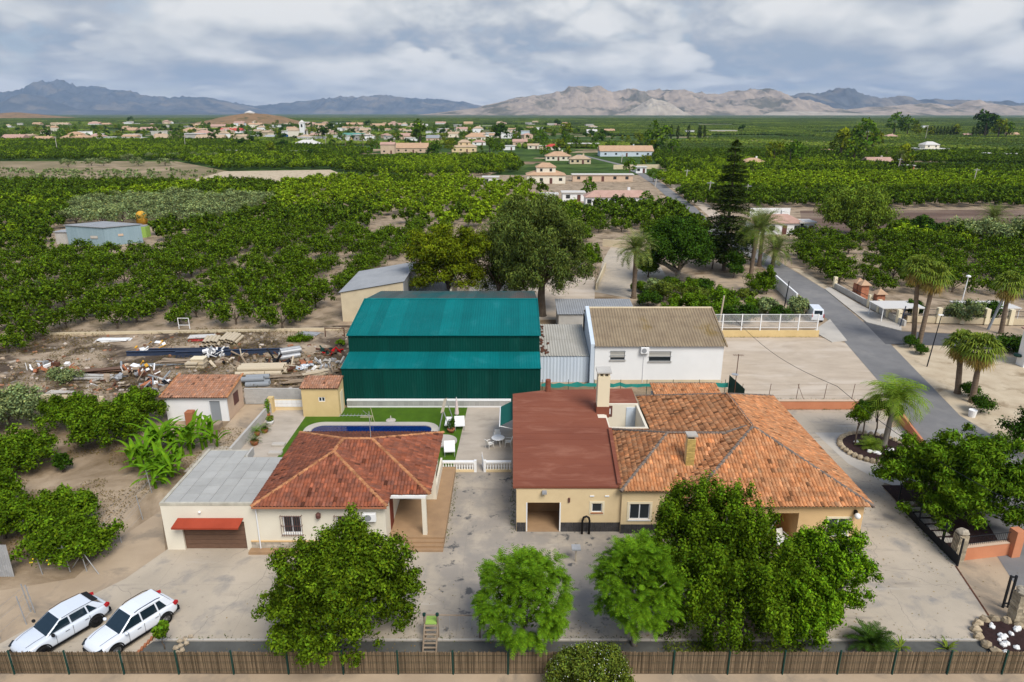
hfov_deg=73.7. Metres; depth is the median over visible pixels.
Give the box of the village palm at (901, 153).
[895,150,908,165]
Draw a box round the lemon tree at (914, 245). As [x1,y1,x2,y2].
[903,240,929,254]
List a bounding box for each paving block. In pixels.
[268,450,282,454]
[271,442,285,445]
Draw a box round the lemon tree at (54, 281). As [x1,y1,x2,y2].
[38,277,64,286]
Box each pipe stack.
[199,334,221,346]
[219,332,243,344]
[235,362,287,375]
[241,374,270,386]
[278,345,301,360]
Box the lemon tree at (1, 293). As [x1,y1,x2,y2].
[0,288,13,305]
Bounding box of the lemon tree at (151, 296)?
[131,291,170,313]
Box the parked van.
[805,304,824,321]
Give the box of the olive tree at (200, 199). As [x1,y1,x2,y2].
[186,195,214,202]
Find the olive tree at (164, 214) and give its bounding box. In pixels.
[148,210,180,220]
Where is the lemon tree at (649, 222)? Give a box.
[639,217,662,232]
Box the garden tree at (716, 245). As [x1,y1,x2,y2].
[709,231,726,268]
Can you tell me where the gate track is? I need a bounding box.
[955,566,988,615]
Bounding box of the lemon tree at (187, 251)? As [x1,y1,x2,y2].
[160,242,198,259]
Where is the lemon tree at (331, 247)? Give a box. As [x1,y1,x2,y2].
[321,242,339,253]
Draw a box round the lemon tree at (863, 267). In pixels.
[853,261,879,278]
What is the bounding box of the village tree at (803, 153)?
[791,142,808,158]
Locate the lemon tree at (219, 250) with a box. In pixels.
[203,242,233,264]
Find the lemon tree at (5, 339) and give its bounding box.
[0,330,29,352]
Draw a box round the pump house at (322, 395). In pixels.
[299,375,344,416]
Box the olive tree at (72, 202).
[68,199,86,207]
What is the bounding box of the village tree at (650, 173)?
[648,168,658,181]
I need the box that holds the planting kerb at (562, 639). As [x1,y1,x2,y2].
[155,638,978,640]
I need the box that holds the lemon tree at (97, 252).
[80,249,107,256]
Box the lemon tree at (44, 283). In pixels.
[16,276,53,296]
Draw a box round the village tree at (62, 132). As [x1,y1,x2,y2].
[55,128,65,135]
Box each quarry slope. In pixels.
[629,98,690,114]
[763,111,881,114]
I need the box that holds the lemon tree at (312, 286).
[293,275,336,306]
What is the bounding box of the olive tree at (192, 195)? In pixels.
[176,192,202,198]
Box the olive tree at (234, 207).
[212,202,241,214]
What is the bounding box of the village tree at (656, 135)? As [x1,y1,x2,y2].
[643,119,673,142]
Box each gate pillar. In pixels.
[951,527,969,561]
[1006,585,1023,623]
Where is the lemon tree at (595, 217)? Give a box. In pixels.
[587,212,609,225]
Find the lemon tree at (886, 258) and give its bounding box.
[874,254,907,271]
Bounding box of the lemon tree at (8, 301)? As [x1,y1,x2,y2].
[0,286,55,315]
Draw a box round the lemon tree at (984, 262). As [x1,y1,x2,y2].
[970,257,1001,275]
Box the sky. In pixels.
[0,0,1023,105]
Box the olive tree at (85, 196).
[72,194,101,200]
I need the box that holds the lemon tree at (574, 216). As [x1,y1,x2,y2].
[567,214,583,222]
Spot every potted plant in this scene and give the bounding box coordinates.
[245,435,260,445]
[248,423,265,435]
[257,423,270,432]
[263,398,269,415]
[265,415,273,424]
[447,418,454,432]
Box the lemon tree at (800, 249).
[795,240,823,259]
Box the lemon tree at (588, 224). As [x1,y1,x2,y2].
[575,222,592,232]
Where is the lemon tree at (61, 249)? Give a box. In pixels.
[42,244,75,261]
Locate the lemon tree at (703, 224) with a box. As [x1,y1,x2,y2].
[698,221,711,232]
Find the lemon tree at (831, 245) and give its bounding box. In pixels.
[814,237,842,252]
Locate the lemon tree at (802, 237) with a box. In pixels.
[792,230,824,241]
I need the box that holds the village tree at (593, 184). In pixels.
[580,176,596,192]
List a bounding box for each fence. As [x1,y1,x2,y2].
[0,584,35,639]
[0,650,1023,674]
[34,470,151,574]
[541,375,744,392]
[742,385,881,397]
[897,484,944,548]
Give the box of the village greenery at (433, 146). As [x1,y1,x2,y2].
[2,122,664,155]
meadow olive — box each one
[59,158,76,166]
[80,158,98,165]
[96,156,112,164]
[120,153,134,160]
[130,156,144,165]
[155,158,173,165]
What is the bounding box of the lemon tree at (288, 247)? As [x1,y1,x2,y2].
[277,244,298,254]
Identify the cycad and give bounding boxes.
[843,617,900,651]
[856,434,882,452]
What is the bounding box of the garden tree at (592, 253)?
[579,242,603,263]
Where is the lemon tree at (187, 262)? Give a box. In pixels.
[160,251,197,278]
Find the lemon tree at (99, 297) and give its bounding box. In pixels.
[73,287,119,313]
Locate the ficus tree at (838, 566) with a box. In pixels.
[745,516,883,651]
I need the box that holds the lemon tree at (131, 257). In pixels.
[108,248,140,267]
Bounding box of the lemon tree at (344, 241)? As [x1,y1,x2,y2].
[328,233,351,246]
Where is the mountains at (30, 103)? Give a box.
[0,94,223,114]
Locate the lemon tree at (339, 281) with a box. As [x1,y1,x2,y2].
[311,274,346,293]
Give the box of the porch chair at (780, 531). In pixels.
[776,528,788,537]
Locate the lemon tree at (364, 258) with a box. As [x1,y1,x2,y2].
[342,251,380,268]
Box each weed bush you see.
[45,365,87,384]
[286,330,314,342]
[335,339,345,345]
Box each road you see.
[577,154,1023,585]
[863,321,1009,347]
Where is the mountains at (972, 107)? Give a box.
[848,100,1023,114]
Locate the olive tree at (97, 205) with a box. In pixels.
[83,202,115,211]
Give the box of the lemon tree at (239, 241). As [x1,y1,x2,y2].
[230,234,259,252]
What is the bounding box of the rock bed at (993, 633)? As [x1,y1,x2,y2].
[969,614,1023,652]
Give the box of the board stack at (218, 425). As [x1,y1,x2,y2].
[195,421,222,429]
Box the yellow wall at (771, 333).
[715,314,819,336]
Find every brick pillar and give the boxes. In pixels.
[852,278,862,293]
[857,280,871,298]
[872,288,888,300]
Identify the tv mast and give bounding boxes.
[732,354,739,392]
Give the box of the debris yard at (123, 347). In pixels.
[0,325,350,402]
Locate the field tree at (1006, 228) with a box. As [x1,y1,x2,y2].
[943,214,1023,242]
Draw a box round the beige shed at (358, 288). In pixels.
[338,262,416,321]
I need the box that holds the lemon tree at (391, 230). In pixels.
[375,227,396,241]
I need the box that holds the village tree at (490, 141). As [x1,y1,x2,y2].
[485,136,494,151]
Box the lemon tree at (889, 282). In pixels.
[872,274,899,289]
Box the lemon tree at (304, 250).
[289,245,311,259]
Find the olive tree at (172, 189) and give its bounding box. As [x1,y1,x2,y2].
[157,185,186,195]
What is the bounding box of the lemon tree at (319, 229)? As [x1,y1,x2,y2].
[307,222,325,235]
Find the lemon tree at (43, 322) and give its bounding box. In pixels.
[12,304,63,335]
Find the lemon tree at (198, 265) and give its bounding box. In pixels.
[171,259,202,276]
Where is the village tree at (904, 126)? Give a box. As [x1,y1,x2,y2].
[898,114,919,133]
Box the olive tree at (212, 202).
[194,198,217,213]
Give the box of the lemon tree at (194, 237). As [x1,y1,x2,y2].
[178,233,202,247]
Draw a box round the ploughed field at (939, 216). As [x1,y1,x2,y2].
[800,209,1023,232]
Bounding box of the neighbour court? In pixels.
[469,277,594,319]
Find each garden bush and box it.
[643,277,663,291]
[667,293,682,306]
[680,290,704,306]
[695,276,715,288]
[710,287,742,309]
[725,250,747,277]
[757,296,779,313]
[760,264,776,293]
[787,295,808,315]
[905,298,924,313]
[942,298,986,320]
[977,299,1002,317]
[991,332,1021,352]
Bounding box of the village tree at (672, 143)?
[665,138,679,151]
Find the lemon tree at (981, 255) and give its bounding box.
[972,250,992,265]
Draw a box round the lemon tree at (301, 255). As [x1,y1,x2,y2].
[281,251,303,264]
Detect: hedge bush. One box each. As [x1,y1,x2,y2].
[630,280,646,290]
[636,288,663,305]
[648,278,680,302]
[660,301,678,306]
[668,275,699,291]
[680,285,710,297]
[689,292,731,316]
[707,284,728,299]
[719,302,759,322]
[737,287,758,297]
[742,270,778,293]
[743,295,765,310]
[767,304,794,320]
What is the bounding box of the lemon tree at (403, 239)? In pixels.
[389,233,415,251]
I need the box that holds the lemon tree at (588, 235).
[574,227,594,238]
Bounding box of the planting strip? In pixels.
[124,641,990,671]
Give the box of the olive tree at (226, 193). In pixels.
[214,191,235,200]
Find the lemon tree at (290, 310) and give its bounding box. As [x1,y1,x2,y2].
[254,298,307,327]
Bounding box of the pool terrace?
[184,407,511,471]
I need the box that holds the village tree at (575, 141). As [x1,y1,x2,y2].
[571,136,581,144]
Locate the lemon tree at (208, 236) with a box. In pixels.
[203,233,214,242]
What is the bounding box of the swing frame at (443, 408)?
[439,398,452,430]
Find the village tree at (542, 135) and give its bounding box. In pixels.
[533,129,545,142]
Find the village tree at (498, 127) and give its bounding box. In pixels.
[491,122,511,141]
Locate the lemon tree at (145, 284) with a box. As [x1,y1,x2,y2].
[122,274,157,294]
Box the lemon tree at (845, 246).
[838,241,862,253]
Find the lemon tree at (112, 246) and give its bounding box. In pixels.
[94,241,122,253]
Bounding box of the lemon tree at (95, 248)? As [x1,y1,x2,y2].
[83,246,111,254]
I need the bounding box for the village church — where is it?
[287,120,307,136]
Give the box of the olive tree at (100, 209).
[90,206,109,220]
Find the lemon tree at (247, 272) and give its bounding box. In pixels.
[225,266,260,287]
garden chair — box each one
[484,439,493,447]
[494,429,500,441]
[505,436,512,443]
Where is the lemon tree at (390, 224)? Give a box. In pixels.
[379,223,397,235]
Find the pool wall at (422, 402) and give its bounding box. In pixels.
[347,399,510,406]
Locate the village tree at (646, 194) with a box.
[638,190,653,200]
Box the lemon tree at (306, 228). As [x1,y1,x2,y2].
[290,221,314,235]
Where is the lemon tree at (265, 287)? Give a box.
[246,279,287,305]
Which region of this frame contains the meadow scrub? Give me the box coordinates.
[0,166,216,179]
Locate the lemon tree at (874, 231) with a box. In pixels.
[869,228,885,239]
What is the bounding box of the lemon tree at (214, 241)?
[196,236,223,252]
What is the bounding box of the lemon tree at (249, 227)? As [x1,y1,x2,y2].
[225,222,258,236]
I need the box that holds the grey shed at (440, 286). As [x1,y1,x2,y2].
[411,276,456,292]
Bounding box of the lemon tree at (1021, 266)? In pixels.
[1014,259,1023,270]
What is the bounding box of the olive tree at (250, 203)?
[233,199,259,210]
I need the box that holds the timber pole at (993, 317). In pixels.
[987,299,1002,329]
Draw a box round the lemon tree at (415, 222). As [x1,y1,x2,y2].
[404,219,426,230]
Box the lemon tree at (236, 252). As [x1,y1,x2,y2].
[222,241,242,259]
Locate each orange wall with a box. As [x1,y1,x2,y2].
[777,399,885,408]
[896,414,925,442]
[964,526,1023,559]
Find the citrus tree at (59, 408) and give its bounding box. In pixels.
[30,390,110,429]
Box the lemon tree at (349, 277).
[329,271,353,289]
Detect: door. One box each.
[184,522,247,547]
[208,400,221,420]
[340,389,343,413]
[389,499,393,529]
[625,407,635,426]
[782,225,786,233]
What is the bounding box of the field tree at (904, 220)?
[886,216,913,228]
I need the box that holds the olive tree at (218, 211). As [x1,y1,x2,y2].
[198,201,235,216]
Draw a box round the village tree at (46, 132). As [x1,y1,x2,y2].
[40,128,52,135]
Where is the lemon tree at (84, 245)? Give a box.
[70,238,94,254]
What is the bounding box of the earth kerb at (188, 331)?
[3,327,341,335]
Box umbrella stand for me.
[386,416,395,421]
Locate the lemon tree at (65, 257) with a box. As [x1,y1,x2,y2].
[52,251,90,270]
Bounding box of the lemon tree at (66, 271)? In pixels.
[59,264,85,282]
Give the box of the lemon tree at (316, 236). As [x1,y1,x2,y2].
[307,232,331,246]
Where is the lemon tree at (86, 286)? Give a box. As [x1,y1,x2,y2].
[70,280,98,298]
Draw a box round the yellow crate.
[190,356,207,367]
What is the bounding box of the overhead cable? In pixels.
[749,333,1023,508]
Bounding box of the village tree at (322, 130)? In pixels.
[314,125,328,137]
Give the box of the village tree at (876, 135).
[864,130,884,146]
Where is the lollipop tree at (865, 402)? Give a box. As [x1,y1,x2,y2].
[855,398,879,441]
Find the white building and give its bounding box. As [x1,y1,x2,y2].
[583,306,727,383]
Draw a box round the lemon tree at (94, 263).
[88,255,128,269]
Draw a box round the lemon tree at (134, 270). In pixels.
[102,262,140,282]
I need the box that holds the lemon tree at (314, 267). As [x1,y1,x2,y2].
[284,254,321,276]
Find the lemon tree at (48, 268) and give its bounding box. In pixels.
[24,256,63,278]
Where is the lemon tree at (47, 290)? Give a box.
[20,285,68,313]
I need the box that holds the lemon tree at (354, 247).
[344,236,375,254]
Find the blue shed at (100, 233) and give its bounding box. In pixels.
[65,221,142,245]
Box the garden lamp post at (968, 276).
[961,275,970,300]
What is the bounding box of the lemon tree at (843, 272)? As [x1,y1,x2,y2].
[822,262,857,283]
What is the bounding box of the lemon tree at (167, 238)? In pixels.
[163,230,186,243]
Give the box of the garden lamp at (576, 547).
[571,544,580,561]
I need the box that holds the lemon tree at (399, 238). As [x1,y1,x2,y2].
[387,232,411,245]
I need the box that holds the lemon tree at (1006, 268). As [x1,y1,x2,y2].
[994,260,1023,281]
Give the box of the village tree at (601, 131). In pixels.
[598,129,607,135]
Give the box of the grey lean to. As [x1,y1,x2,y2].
[539,324,588,381]
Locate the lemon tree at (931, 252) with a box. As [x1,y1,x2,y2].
[915,246,942,258]
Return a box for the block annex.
[54,229,68,243]
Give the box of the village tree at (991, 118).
[973,109,1000,134]
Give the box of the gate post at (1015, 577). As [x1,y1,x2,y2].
[1001,575,1017,607]
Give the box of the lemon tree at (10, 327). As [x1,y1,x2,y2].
[2,316,42,342]
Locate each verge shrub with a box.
[903,334,920,347]
[914,343,930,354]
[960,381,982,396]
[970,392,1000,414]
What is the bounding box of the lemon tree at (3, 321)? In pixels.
[0,314,12,327]
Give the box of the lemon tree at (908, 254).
[893,250,920,261]
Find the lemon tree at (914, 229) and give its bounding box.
[899,227,923,241]
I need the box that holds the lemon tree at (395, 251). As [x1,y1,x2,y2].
[379,244,402,258]
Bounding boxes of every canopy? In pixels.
[868,301,924,320]
[949,301,1021,317]
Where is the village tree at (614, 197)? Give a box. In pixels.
[610,194,622,201]
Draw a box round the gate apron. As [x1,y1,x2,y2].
[957,557,1016,618]
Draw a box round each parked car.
[8,591,111,651]
[82,589,179,652]
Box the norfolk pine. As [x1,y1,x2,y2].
[705,139,756,270]
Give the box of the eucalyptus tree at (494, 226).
[472,213,524,290]
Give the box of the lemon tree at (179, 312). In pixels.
[163,303,192,324]
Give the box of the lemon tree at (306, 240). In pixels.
[290,235,325,250]
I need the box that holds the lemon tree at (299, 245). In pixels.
[291,243,308,254]
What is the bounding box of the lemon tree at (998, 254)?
[987,250,1014,264]
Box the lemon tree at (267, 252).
[249,244,273,258]
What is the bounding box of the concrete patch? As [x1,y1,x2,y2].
[816,426,919,484]
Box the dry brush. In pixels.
[0,326,349,398]
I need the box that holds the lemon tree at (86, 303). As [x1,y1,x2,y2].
[66,297,102,320]
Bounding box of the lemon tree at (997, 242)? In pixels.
[977,232,1015,251]
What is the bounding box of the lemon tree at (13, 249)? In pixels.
[0,246,20,256]
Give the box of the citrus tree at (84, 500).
[21,482,101,521]
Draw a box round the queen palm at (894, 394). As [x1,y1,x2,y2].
[860,373,933,445]
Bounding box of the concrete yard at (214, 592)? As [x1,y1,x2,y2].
[0,410,987,665]
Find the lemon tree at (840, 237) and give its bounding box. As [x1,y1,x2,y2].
[829,233,851,248]
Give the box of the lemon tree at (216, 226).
[208,218,233,234]
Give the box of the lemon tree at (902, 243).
[896,239,917,250]
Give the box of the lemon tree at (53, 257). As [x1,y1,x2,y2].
[32,254,62,261]
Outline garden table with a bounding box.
[491,435,504,442]
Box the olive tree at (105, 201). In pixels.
[87,199,113,205]
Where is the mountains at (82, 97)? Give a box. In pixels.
[0,79,269,113]
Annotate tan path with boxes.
[208,404,265,445]
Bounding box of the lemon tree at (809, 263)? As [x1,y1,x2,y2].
[806,254,832,272]
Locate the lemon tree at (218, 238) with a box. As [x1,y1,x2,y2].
[210,234,233,243]
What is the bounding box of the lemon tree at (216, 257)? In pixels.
[198,251,227,264]
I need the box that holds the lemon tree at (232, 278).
[209,269,257,295]
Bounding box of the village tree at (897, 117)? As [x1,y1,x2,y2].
[884,111,906,132]
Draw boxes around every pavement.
[815,319,846,342]
[825,287,900,330]
[901,324,1023,336]
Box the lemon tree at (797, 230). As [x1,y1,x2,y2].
[787,223,815,241]
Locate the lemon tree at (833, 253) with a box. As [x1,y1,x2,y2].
[822,249,846,259]
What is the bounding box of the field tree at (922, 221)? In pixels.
[910,214,939,231]
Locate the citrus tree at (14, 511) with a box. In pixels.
[0,488,40,542]
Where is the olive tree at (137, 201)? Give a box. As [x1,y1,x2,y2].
[127,196,150,206]
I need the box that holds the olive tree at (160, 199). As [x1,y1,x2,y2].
[147,195,173,206]
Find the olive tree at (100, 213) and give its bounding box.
[77,208,122,222]
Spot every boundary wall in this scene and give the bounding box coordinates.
[596,263,605,289]
[603,239,650,248]
[613,164,666,168]
[749,208,790,216]
[774,275,797,300]
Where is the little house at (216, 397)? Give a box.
[159,373,243,420]
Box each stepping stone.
[914,513,930,516]
[921,519,936,522]
[926,525,940,529]
[933,531,950,535]
[939,538,951,542]
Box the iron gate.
[940,523,964,565]
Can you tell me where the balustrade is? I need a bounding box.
[442,459,510,471]
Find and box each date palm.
[613,228,659,298]
[732,209,785,277]
[742,205,790,266]
[757,234,797,266]
[974,202,1014,223]
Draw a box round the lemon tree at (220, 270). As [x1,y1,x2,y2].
[205,265,230,278]
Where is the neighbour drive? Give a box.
[595,247,665,297]
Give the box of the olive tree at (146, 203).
[129,199,168,216]
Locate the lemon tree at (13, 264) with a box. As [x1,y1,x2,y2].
[5,261,27,271]
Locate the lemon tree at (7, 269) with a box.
[0,263,12,277]
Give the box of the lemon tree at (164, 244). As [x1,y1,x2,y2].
[150,240,182,256]
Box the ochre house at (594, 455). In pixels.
[513,366,875,550]
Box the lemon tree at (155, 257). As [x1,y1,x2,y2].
[136,250,169,270]
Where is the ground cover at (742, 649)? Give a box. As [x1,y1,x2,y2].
[663,635,811,665]
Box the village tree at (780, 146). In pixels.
[765,141,786,157]
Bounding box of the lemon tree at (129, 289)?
[115,281,136,297]
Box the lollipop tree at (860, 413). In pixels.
[845,402,873,444]
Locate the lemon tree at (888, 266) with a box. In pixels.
[875,256,907,278]
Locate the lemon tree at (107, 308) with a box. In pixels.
[93,296,139,328]
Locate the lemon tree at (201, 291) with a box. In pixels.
[185,281,231,309]
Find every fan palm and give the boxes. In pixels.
[895,253,935,336]
[915,260,955,345]
[940,328,978,394]
[954,332,1007,403]
[990,270,1023,333]
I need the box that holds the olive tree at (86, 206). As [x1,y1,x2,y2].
[69,199,101,217]
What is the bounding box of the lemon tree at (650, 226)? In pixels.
[641,224,654,232]
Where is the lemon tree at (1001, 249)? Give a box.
[991,246,1012,254]
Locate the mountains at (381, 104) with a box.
[253,95,480,113]
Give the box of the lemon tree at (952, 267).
[936,264,959,280]
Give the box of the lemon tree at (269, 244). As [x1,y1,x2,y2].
[252,235,282,251]
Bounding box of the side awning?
[499,401,512,428]
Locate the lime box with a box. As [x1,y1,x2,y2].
[141,225,150,237]
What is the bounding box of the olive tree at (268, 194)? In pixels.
[259,190,277,202]
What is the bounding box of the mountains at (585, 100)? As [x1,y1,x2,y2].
[421,86,853,114]
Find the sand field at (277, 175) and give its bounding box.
[196,170,337,181]
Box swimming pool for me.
[303,422,456,446]
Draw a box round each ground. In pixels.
[0,114,1023,178]
[0,175,687,332]
[0,179,1023,673]
[662,179,1023,325]
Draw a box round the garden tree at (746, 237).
[734,230,754,246]
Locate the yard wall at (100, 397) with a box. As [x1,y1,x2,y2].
[33,394,103,401]
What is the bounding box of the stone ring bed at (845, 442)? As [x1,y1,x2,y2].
[836,430,909,463]
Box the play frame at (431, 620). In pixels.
[422,612,480,651]
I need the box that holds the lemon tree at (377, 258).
[366,253,387,266]
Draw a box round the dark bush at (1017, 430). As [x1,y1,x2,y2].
[995,405,1023,440]
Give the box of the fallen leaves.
[226,480,995,651]
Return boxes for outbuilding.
[649,382,720,393]
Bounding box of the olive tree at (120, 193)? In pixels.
[107,189,127,197]
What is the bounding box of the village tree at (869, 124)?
[850,117,880,148]
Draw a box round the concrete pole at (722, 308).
[719,296,724,324]
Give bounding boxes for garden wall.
[274,399,302,409]
[832,276,906,325]
[906,307,1023,324]
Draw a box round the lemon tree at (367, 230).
[347,222,371,234]
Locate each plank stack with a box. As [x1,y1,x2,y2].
[45,390,75,393]
[70,374,113,379]
[76,366,131,373]
[95,337,131,342]
[139,363,183,366]
[155,358,190,363]
[188,334,214,338]
[245,374,301,381]
[281,379,302,383]
[299,331,320,335]
[302,368,328,376]
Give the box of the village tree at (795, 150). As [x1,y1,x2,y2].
[781,139,801,159]
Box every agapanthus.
[889,634,910,650]
[934,635,958,651]
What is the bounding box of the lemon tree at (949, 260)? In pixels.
[937,254,968,274]
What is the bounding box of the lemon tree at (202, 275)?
[190,270,220,285]
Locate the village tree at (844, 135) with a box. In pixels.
[828,127,854,152]
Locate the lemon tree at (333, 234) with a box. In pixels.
[323,228,340,240]
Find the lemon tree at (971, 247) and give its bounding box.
[956,242,993,260]
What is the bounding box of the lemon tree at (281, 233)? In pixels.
[262,224,283,236]
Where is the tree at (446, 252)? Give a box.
[400,221,492,290]
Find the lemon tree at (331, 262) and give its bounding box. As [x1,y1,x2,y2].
[319,255,335,270]
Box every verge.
[669,185,719,220]
[792,268,827,288]
[893,344,1023,452]
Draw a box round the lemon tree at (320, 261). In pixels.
[303,255,332,275]
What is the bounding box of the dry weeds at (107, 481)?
[0,427,242,557]
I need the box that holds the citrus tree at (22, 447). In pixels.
[0,422,60,472]
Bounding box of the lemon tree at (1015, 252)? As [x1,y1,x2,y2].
[1005,246,1023,259]
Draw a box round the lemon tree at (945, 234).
[935,230,959,243]
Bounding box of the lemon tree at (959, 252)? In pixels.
[943,246,972,260]
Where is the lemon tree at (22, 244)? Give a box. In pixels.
[11,239,36,249]
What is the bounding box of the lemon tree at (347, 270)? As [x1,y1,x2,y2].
[335,267,360,278]
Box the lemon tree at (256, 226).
[241,220,263,233]
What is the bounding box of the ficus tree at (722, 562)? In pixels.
[646,469,830,653]
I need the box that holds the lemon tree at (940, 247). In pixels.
[929,242,955,256]
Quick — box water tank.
[135,211,147,223]
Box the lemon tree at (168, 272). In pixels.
[154,266,182,279]
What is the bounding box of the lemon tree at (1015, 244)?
[1005,237,1022,250]
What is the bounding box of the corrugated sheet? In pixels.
[0,545,13,576]
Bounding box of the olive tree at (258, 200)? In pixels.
[239,193,262,203]
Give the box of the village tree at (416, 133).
[410,119,427,142]
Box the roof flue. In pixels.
[545,379,550,391]
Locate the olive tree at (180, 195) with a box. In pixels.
[159,191,194,203]
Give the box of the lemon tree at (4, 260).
[0,254,9,266]
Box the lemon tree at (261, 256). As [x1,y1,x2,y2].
[249,252,264,262]
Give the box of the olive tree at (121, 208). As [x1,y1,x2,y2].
[102,204,139,221]
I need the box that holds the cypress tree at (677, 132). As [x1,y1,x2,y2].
[676,126,679,138]
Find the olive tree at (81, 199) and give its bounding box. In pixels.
[67,197,97,206]
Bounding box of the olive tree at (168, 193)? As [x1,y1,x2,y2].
[162,190,181,196]
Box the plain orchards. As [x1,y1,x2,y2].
[0,118,1023,149]
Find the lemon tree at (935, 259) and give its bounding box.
[929,254,944,261]
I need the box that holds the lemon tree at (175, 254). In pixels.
[156,249,182,263]
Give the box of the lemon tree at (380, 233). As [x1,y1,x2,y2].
[370,229,390,240]
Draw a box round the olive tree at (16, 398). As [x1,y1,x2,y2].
[0,381,51,425]
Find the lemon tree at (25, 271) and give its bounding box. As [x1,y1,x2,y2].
[10,261,47,281]
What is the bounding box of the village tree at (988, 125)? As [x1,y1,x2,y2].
[981,123,995,133]
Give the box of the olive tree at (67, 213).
[53,207,96,223]
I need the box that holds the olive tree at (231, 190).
[223,187,245,197]
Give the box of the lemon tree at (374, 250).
[360,245,385,256]
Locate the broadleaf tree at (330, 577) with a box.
[251,502,426,669]
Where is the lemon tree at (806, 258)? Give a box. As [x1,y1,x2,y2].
[798,250,824,265]
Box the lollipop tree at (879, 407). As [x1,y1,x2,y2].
[870,394,889,438]
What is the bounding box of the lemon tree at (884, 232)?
[876,227,899,244]
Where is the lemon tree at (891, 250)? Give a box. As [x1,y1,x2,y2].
[880,241,909,257]
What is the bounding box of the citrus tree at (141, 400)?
[112,385,169,426]
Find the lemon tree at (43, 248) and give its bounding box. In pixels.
[24,242,53,257]
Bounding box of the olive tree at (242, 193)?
[232,190,264,201]
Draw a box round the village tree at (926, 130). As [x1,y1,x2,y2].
[923,126,934,134]
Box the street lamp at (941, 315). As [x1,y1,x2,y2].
[926,314,943,366]
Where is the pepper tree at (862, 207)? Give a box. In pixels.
[813,182,903,234]
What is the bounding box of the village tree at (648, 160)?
[640,155,651,163]
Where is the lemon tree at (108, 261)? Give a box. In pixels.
[78,250,122,269]
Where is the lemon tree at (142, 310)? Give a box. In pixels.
[116,297,158,321]
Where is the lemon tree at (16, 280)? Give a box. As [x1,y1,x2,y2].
[0,270,30,292]
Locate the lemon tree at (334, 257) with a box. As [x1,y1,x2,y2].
[320,253,341,266]
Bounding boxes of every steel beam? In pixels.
[126,349,202,355]
[149,347,228,349]
[175,348,279,357]
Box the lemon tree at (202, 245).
[183,239,213,255]
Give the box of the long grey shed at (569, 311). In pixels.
[555,299,632,325]
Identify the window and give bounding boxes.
[233,390,238,404]
[283,517,302,534]
[318,397,324,401]
[589,501,604,514]
[609,351,625,360]
[626,502,652,521]
[648,351,671,362]
[825,516,851,536]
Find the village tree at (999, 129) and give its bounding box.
[990,119,1009,135]
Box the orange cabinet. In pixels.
[184,410,194,425]
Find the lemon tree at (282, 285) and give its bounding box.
[258,273,295,295]
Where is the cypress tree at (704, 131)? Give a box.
[703,125,706,136]
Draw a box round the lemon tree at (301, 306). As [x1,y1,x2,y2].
[282,299,315,321]
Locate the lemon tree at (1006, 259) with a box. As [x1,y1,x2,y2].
[994,249,1023,271]
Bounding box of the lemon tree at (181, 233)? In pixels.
[171,231,192,238]
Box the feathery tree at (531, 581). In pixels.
[470,543,578,659]
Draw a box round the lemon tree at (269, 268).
[255,263,283,276]
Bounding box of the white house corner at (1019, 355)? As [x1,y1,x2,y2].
[1013,327,1023,367]
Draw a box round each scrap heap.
[25,356,79,371]
[87,361,167,386]
[120,360,154,376]
[134,340,172,350]
[140,370,176,391]
[202,346,224,357]
[209,349,277,369]
[265,348,291,363]
[280,356,319,371]
[296,363,322,369]
[313,356,344,368]
[314,345,333,354]
[322,347,343,355]
[326,363,341,373]
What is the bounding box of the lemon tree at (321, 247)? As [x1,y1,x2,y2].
[310,239,343,256]
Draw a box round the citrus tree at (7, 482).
[0,466,25,497]
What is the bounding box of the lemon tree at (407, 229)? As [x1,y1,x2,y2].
[396,222,418,236]
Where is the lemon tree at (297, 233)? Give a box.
[287,229,308,241]
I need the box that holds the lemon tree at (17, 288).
[1,285,31,301]
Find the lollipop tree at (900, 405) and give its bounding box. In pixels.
[883,402,906,440]
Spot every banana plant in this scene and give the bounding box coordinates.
[115,426,179,470]
[125,416,182,452]
[130,437,195,488]
[159,409,219,455]
[186,411,230,449]
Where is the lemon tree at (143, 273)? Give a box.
[137,268,174,289]
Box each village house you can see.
[2,133,29,137]
[35,135,54,138]
[50,125,58,130]
[60,132,92,138]
[78,131,92,134]
[88,122,101,124]
[120,127,138,130]
[121,134,141,137]
[150,131,167,135]
[154,134,176,137]
[183,127,200,132]
[184,133,206,137]
[195,134,228,137]
[196,129,212,133]
[210,124,226,127]
[218,127,234,133]
[218,130,229,136]
[220,128,243,132]
[230,133,247,138]
[234,121,245,125]
[261,130,273,135]
[296,139,322,143]
[297,137,326,138]
[333,135,350,140]
[343,132,365,139]
[346,122,363,124]
[352,134,372,140]
[360,127,370,131]
[370,123,389,125]
[380,141,395,153]
[396,142,429,152]
[400,132,411,138]
[426,134,441,140]
[447,131,459,136]
[452,139,476,151]
[456,127,467,130]
[465,133,485,139]
[472,139,485,144]
[473,126,482,132]
[482,176,498,181]
[483,132,511,137]
[503,145,514,149]
[512,138,527,145]
[521,132,532,138]
[526,163,565,183]
[527,143,538,148]
[539,192,558,197]
[545,144,559,149]
[545,150,570,160]
[560,190,585,200]
[568,154,590,163]
[571,173,633,181]
[583,187,647,204]
[597,144,653,155]
[634,166,646,172]
[709,130,737,131]
[743,156,762,162]
[745,210,803,233]
[799,219,817,231]
[862,155,891,161]
[913,141,946,150]
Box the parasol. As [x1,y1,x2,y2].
[454,397,458,423]
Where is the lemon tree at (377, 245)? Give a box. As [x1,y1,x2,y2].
[356,237,381,251]
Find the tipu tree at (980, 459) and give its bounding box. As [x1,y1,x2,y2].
[869,422,1023,535]
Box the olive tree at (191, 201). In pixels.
[182,199,210,211]
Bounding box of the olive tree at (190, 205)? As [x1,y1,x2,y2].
[181,202,198,212]
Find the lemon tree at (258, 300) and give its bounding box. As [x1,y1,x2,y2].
[233,283,280,310]

